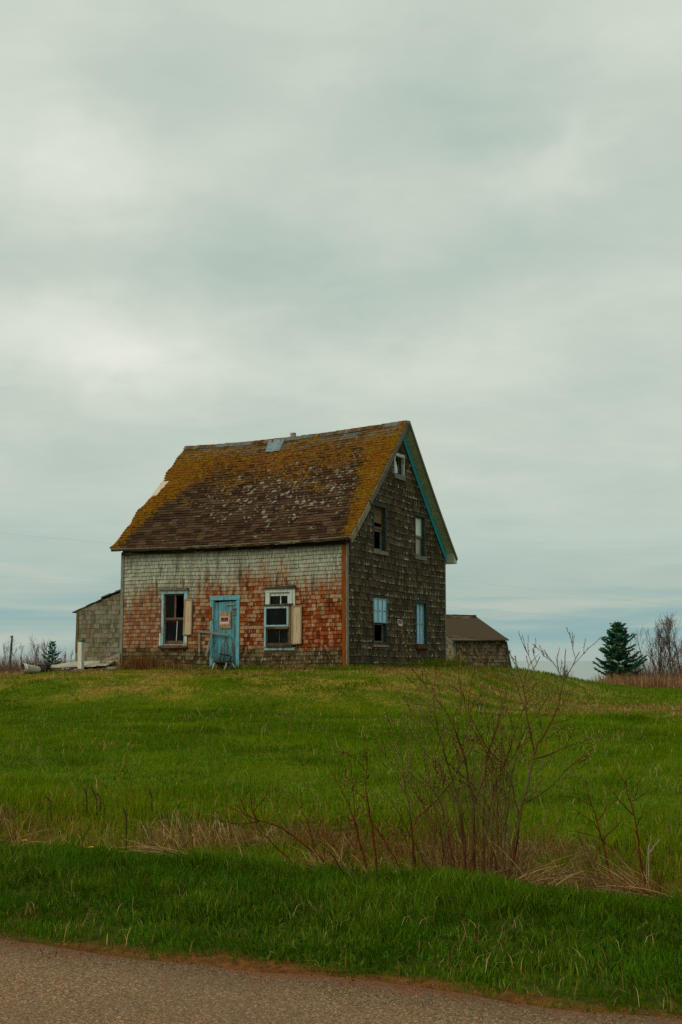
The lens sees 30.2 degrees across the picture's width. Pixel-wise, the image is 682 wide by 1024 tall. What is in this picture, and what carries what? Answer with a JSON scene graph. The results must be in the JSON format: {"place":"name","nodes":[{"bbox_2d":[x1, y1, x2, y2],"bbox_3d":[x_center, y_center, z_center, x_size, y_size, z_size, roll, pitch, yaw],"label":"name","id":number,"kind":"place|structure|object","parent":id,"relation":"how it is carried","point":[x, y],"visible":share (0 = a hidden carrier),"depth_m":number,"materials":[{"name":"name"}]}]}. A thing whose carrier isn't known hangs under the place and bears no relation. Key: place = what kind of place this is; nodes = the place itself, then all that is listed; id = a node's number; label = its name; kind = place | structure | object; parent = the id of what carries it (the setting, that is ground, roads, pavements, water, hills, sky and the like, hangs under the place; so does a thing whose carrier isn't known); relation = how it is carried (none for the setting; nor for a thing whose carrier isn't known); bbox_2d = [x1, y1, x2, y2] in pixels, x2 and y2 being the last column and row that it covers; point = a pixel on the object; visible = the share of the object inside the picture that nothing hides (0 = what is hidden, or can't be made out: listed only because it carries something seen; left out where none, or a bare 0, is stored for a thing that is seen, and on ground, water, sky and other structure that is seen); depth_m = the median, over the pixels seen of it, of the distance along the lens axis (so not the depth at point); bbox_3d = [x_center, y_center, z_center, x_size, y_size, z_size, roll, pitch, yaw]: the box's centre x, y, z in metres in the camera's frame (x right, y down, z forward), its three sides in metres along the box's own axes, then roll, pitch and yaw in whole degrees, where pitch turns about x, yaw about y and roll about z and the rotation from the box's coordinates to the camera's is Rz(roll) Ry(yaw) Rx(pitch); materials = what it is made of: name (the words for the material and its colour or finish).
{"place":"outdoors","nodes":[
{"label":"outdoors","id":0,"kind":"place"},
{"bbox_2d":[0,839,681,1020],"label":"verge grass","id":1,"kind":"structure","parent":0,"point":[465,887],"depth_m":7.66,"materials":[{"name":"green plant"}]},
{"bbox_2d":[0,667,681,1018],"bbox_3d":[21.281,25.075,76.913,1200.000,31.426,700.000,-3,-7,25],"label":"ground","id":2,"kind":"structure","parent":0,"point":[579,1002],"depth_m":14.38,"materials":[{"name":"green plant"}]},
{"bbox_2d":[1,638,18,665],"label":"bare sapling","id":3,"kind":"object","parent":2,"relation":"on","point":[6,648],"visible":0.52,"depth_m":72.17,"materials":[{"name":"grey plant"}]},
{"bbox_2d":[8,635,12,669],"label":"wooden pole","id":4,"kind":"object","parent":2,"relation":"on","point":[10,655],"visible":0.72,"depth_m":59.61,"materials":[{"name":"brown wood"}]},
{"bbox_2d":[12,643,23,665],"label":"bare sapling","id":5,"kind":"object","parent":2,"relation":"on","point":[20,656],"visible":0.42,"depth_m":70.83,"materials":[{"name":"grey plant"}]},
{"bbox_2d":[20,663,40,673],"bbox_3d":[-8.980,4.536,36.522,0.554,0.326,0.298,6,-9,-41],"label":"plastic bucket","id":6,"kind":"object","parent":2,"relation":"on","point":[27,668],"visible":0.98,"depth_m":36.46,"materials":[{"name":"white plastic"}]},
{"bbox_2d":[29,641,39,663],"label":"bare sapling","id":7,"kind":"object","parent":2,"relation":"on","point":[38,646],"visible":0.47,"depth_m":69.43,"materials":[{"name":"grey plant"}]},
{"bbox_2d":[0,645,74,671],"bbox_3d":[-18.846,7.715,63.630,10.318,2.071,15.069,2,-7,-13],"label":"brush","id":8,"kind":"object","parent":2,"relation":"on","point":[16,666],"visible":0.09,"depth_m":59.92,"materials":[{"name":"plant"}]},
{"bbox_2d":[30,636,49,658],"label":"bare sapling","id":9,"kind":"object","parent":2,"relation":"on","point":[38,649],"visible":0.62,"depth_m":65.32,"materials":[{"name":"grey plant"}]},
{"bbox_2d":[0,805,98,846],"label":"straw clump","id":10,"kind":"object","parent":2,"relation":"on","point":[12,840],"visible":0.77,"depth_m":10.69,"materials":[{"name":"beige plant"}]},
{"bbox_2d":[40,641,58,663],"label":"bare sapling","id":11,"kind":"object","parent":2,"relation":"on","point":[45,647],"visible":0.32,"depth_m":66.71,"materials":[{"name":"grey plant"}]},
{"bbox_2d":[41,641,61,669],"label":"spruce tree","id":12,"kind":"object","parent":2,"relation":"on","point":[52,652],"visible":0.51,"depth_m":55.61,"materials":[{"name":"green plant"}]},
{"bbox_2d":[60,649,73,662],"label":"bare sapling","id":13,"kind":"object","parent":2,"relation":"on","point":[66,657],"visible":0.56,"depth_m":67.86,"materials":[{"name":"grey plant"}]},
{"bbox_2d":[40,661,117,671],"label":"pile of boards","id":14,"kind":"structure","parent":2,"relation":"on","point":[93,664],"depth_m":36.85,"materials":[{"name":"white wood"}]},
{"bbox_2d":[35,664,51,669],"bbox_3d":[-8.708,4.606,36.881,0.405,0.315,0.289,-3,-7,21],"label":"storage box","id":15,"kind":"object","parent":14,"relation":"on","point":[44,666],"visible":0.91,"depth_m":36.78,"materials":[{"name":"black plastic"}]},
{"bbox_2d":[77,639,84,668],"bbox_3d":[-7.500,4.155,36.382,0.180,0.961,0.170,-3,-7,25],"label":"white post","id":16,"kind":"object","parent":2,"relation":"on","point":[81,653],"visible":0.86,"depth_m":36.33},
{"bbox_2d":[83,787,86,813],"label":"dead stalk","id":17,"kind":"object","parent":2,"relation":"on","point":[86,797],"visible":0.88,"depth_m":13.34,"materials":[{"name":"brown plant"}]},
{"bbox_2d":[91,786,96,814],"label":"dead stalk","id":18,"kind":"object","parent":2,"relation":"on","point":[95,797],"visible":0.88,"depth_m":13.34,"materials":[{"name":"brown plant"}]},
{"bbox_2d":[99,653,120,669],"bbox_3d":[-6.704,4.356,36.582,0.774,0.518,0.085,-3,-7,25],"label":"stair stringer","id":19,"kind":"object","parent":2,"relation":"on","point":[118,655],"visible":0.68,"depth_m":36.53,"materials":[{"name":"grey wood"}]},
{"bbox_2d":[123,808,126,850],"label":"dead stalk","id":20,"kind":"object","parent":2,"relation":"on","point":[125,814],"visible":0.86,"depth_m":10.95,"materials":[{"name":"brown plant"}]},
{"bbox_2d":[99,649,191,669],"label":"wall weeds","id":21,"kind":"object","parent":2,"relation":"on","point":[140,664],"depth_m":36.03,"materials":[{"name":"brown plant"}]},
{"bbox_2d":[149,789,152,810],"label":"dead stalk","id":22,"kind":"object","parent":2,"relation":"on","point":[151,799],"visible":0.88,"depth_m":13.34,"materials":[{"name":"brown plant"}]},
{"bbox_2d":[119,819,204,857],"bbox_3d":[-1.461,2.631,10.138,0.916,0.501,0.736,-2,-7,19],"label":"straw clump","id":23,"kind":"object","parent":2,"relation":"on","point":[162,848],"visible":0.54,"depth_m":10.06,"materials":[{"name":"beige plant"}]},
{"bbox_2d":[65,663,359,670],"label":"wall grass","id":24,"kind":"structure","parent":2,"relation":"on","point":[246,667],"depth_m":34.50,"materials":[{"name":"plant"}]},
{"bbox_2d":[212,653,235,669],"bbox_3d":[-3.218,4.130,34.846,0.592,0.473,0.398,-3,-7,25],"label":"wooden chair","id":25,"kind":"object","parent":2,"relation":"on","point":[225,664],"visible":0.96,"depth_m":34.85,"materials":[{"name":"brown wood"}]},
{"bbox_2d":[72,420,457,668],"bbox_3d":[-2.220,1.300,39.416,9.465,7.704,8.282,-3,-7,25],"label":"farmhouse","id":26,"kind":"object","parent":2,"relation":"on","point":[333,548],"visible":0.98,"depth_m":36.47,"materials":[{"name":"brown wood"}]},
{"bbox_2d":[158,588,188,647],"bbox_3d":[-4.778,3.042,36.190,0.985,1.720,0.240,-3,-7,25],"label":"window","id":27,"kind":"structure","parent":26,"relation":"in","point":[169,622],"depth_m":36.29,"materials":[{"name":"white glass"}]},
{"bbox_2d":[198,630,228,652],"bbox_3d":[-3.590,3.641,35.448,1.020,0.654,0.086,-3,-8,27],"label":"broken frame","id":28,"kind":"object","parent":26,"relation":"attached to","point":[199,640],"visible":1,"depth_m":35.51,"materials":[{"name":"grey wood"}]},
{"bbox_2d":[214,601,236,668],"bbox_3d":[-3.246,3.459,35.429,0.750,1.917,0.083,-3,-7,25],"label":"door","id":29,"kind":"structure","parent":26,"relation":"in","point":[223,644],"depth_m":35.42,"materials":[{"name":"blue wood"}]},
{"bbox_2d":[219,611,230,628],"bbox_3d":[-3.255,3.035,35.465,0.371,0.490,0.029,-3,-7,25],"label":"sign","id":30,"kind":"object","parent":29,"relation":"attached to","point":[224,619],"visible":1,"depth_m":35.45,"materials":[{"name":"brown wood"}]},
{"bbox_2d":[263,585,295,649],"bbox_3d":[-1.654,2.916,34.797,0.970,1.775,0.295,-3,-7,25],"label":"window","id":31,"kind":"structure","parent":26,"relation":"in","point":[279,600],"depth_m":34.75,"materials":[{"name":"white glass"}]},
{"bbox_2d":[372,502,387,555],"bbox_3d":[1.049,0.490,36.238,0.220,1.470,1.050,-3,-7,25],"label":"window","id":32,"kind":"structure","parent":26,"relation":"in","point":[379,514],"depth_m":36.51,"materials":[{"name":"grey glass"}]},
{"bbox_2d":[373,596,388,646],"bbox_3d":[1.058,3.133,35.934,0.230,1.410,1.070,-3,-7,25],"label":"window","id":33,"kind":"structure","parent":26,"relation":"in","point":[380,617],"depth_m":36.04,"materials":[{"name":"blue glass"}]},
{"bbox_2d":[393,453,405,480],"bbox_3d":[1.683,-1.357,37.823,0.220,0.790,0.850,-3,-7,25],"label":"window","id":34,"kind":"structure","parent":26,"relation":"in","point":[399,468],"depth_m":37.96,"materials":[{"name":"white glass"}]},
{"bbox_2d":[414,512,426,560],"bbox_3d":[2.378,0.773,39.075,0.220,1.430,0.960,-3,-7,25],"label":"window","id":35,"kind":"structure","parent":26,"relation":"in","point":[419,519],"depth_m":39.29,"materials":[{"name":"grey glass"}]},
{"bbox_2d":[415,600,428,648],"bbox_3d":[2.421,3.476,38.814,0.250,1.480,1.040,-3,-7,25],"label":"window","id":36,"kind":"structure","parent":26,"relation":"in","point":[421,621],"depth_m":39.02,"materials":[{"name":"blue glass"}]},
{"bbox_2d":[213,777,328,867],"bbox_3d":[-0.560,2.500,9.822,0.890,0.952,0.441,1,-7,-8],"label":"red stem shrub","id":37,"kind":"object","parent":2,"relation":"on","point":[297,839],"visible":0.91,"depth_m":9.77,"materials":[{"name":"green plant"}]},
{"bbox_2d":[0,796,681,899],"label":"ditch straw","id":38,"kind":"object","parent":2,"relation":"on","point":[566,882],"visible":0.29,"depth_m":11.02,"materials":[{"name":"beige plant"}]},
{"bbox_2d":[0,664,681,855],"bbox_3d":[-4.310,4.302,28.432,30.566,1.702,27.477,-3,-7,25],"label":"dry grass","id":39,"kind":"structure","parent":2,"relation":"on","point":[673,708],"depth_m":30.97,"materials":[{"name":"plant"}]},
{"bbox_2d":[0,850,681,991],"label":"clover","id":40,"kind":"object","parent":2,"relation":"on","point":[594,976],"visible":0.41,"depth_m":7.20,"materials":[{"name":"green plant"}]},
{"bbox_2d":[0,835,681,1010],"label":"dry stems","id":41,"kind":"object","parent":2,"relation":"on","point":[448,960],"visible":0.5,"depth_m":7.26,"materials":[{"name":"beige plant"}]},
{"bbox_2d":[0,782,681,893],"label":"rusty stems","id":42,"kind":"object","parent":2,"relation":"on","point":[359,832],"visible":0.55,"depth_m":11.97,"materials":[{"name":"brown plant"}]},
{"bbox_2d":[0,779,681,896],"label":"ditch weeds","id":43,"kind":"object","parent":2,"relation":"on","point":[672,850],"visible":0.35,"depth_m":12.07,"materials":[{"name":"green plant"}]},
{"bbox_2d":[293,837,389,876],"bbox_3d":[-0.043,2.539,9.284,0.735,0.370,0.694,-2,-7,18],"label":"straw clump","id":44,"kind":"object","parent":2,"relation":"on","point":[340,858],"visible":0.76,"depth_m":9.21,"materials":[{"name":"beige plant"}]},
{"bbox_2d":[327,733,400,874],"bbox_3d":[0.158,2.287,9.322,0.330,1.285,0.611,6,-9,-41],"label":"red stem shrub","id":45,"kind":"object","parent":2,"relation":"on","point":[364,812],"visible":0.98,"depth_m":9.37,"materials":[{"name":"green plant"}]},
{"bbox_2d":[350,656,471,669],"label":"wall grass","id":46,"kind":"structure","parent":2,"relation":"on","point":[434,661],"depth_m":38.07,"materials":[{"name":"plant"}]},
{"bbox_2d":[365,659,565,880],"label":"willow shoots","id":47,"kind":"object","parent":2,"relation":"on","point":[491,830],"visible":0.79,"depth_m":9.19,"materials":[{"name":"brown plant"}]},
{"bbox_2d":[446,614,511,667],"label":"leaning shed","id":48,"kind":"structure","parent":2,"relation":"on","point":[474,633],"depth_m":57.66,"materials":[{"name":"wood"}]},
{"bbox_2d":[369,627,600,880],"bbox_3d":[1.089,1.924,9.256,1.787,2.159,0.958,0,-7,0],"label":"willow bush","id":49,"kind":"object","parent":2,"relation":"on","point":[519,813],"visible":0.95,"depth_m":9.28,"materials":[{"name":"brown plant"}]},
{"bbox_2d":[482,827,590,888],"bbox_3d":[1.334,2.506,9.053,0.847,0.496,0.799,0,-7,0],"label":"straw clump","id":50,"kind":"object","parent":2,"relation":"on","point":[533,877],"visible":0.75,"depth_m":8.93,"materials":[{"name":"beige plant"}]},
{"bbox_2d":[561,664,572,675],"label":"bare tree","id":51,"kind":"object","parent":2,"relation":"on","point":[565,673],"visible":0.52,"depth_m":59.52,"materials":[{"name":"grey plant"}]},
{"bbox_2d":[567,779,625,888],"bbox_3d":[1.902,2.481,9.327,0.488,0.985,0.216,1,-7,-12],"label":"red stem shrub","id":52,"kind":"object","parent":2,"relation":"on","point":[598,828],"visible":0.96,"depth_m":9.33,"materials":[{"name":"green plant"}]},
{"bbox_2d":[592,621,647,681],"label":"spruce tree","id":53,"kind":"object","parent":2,"relation":"on","point":[617,642],"visible":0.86,"depth_m":59.43,"materials":[{"name":"green plant"}]},
{"bbox_2d":[606,759,652,888],"bbox_3d":[2.304,2.485,9.746,0.516,1.136,0.236,4,-8,-34],"label":"red stem shrub","id":54,"kind":"object","parent":2,"relation":"on","point":[636,825],"visible":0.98,"depth_m":9.74,"materials":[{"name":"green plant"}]},
{"bbox_2d":[581,848,680,902],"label":"straw clump","id":55,"kind":"object","parent":2,"relation":"on","point":[646,890],"visible":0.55,"depth_m":8.84,"materials":[{"name":"beige plant"}]},
{"bbox_2d":[583,644,681,680],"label":"brush","id":56,"kind":"object","parent":2,"relation":"on","point":[665,671],"visible":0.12,"depth_m":63.77,"materials":[{"name":"brown plant"}]},
{"bbox_2d":[591,672,681,688],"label":"dry reeds","id":57,"kind":"object","parent":2,"relation":"on","point":[658,682],"visible":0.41,"depth_m":54.22,"materials":[{"name":"brown plant"}]},
{"bbox_2d":[626,625,652,674],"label":"bare tree","id":58,"kind":"object","parent":2,"relation":"on","point":[636,638],"visible":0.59,"depth_m":63.45,"materials":[{"name":"grey plant"}]},
{"bbox_2d":[622,660,681,683],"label":"brush","id":59,"kind":"object","parent":2,"relation":"on","point":[666,674],"visible":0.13,"depth_m":60.67,"materials":[{"name":"brown plant"}]},
{"bbox_2d":[647,837,659,885],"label":"dead stalk","id":60,"kind":"object","parent":2,"relation":"on","point":[648,856],"visible":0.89,"depth_m":9.95,"materials":[{"name":"beige plant"}]},
{"bbox_2d":[642,616,680,673],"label":"bare tree","id":61,"kind":"object","parent":2,"relation":"on","point":[658,649],"visible":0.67,"depth_m":64.46,"materials":[{"name":"grey plant"}]},
{"bbox_2d":[653,610,680,675],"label":"bare tree","id":62,"kind":"object","parent":2,"relation":"on","point":[669,659],"visible":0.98,"depth_m":62.86,"materials":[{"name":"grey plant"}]},
{"bbox_2d":[663,618,681,671],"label":"bare tree","id":63,"kind":"object","parent":2,"relation":"on","point":[680,651],"visible":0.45,"depth_m":65.40,"materials":[{"name":"grey plant"}]},
{"bbox_2d":[0,939,681,1023],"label":"road","id":64,"kind":"structure","parent":0,"point":[54,990],"depth_m":6.00,"materials":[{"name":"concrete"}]},
{"bbox_2d":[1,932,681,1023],"bbox_3d":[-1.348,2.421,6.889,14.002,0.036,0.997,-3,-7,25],"label":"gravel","id":65,"kind":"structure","parent":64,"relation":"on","point":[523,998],"depth_m":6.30,"materials":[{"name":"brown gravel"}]},
{"bbox_2d":[0,0,681,660],"label":"sky","id":66,"kind":"structure","parent":0,"point":[222,221],"materials":[{"name":"grey"}]},
{"bbox_2d":[1,661,681,681],"bbox_3d":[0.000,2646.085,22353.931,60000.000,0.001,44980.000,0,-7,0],"label":"sea","id":67,"kind":"structure","parent":0,"point":[579,670],"depth_m":3175.58,"materials":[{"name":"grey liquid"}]},
{"bbox_2d":[4,685,681,823],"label":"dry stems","id":68,"kind":"object","parent":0,"point":[337,746],"visible":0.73,"depth_m":19.27,"materials":[{"name":"brown plant"}]},
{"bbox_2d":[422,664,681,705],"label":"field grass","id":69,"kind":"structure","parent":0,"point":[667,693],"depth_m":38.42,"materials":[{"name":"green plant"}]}
]}

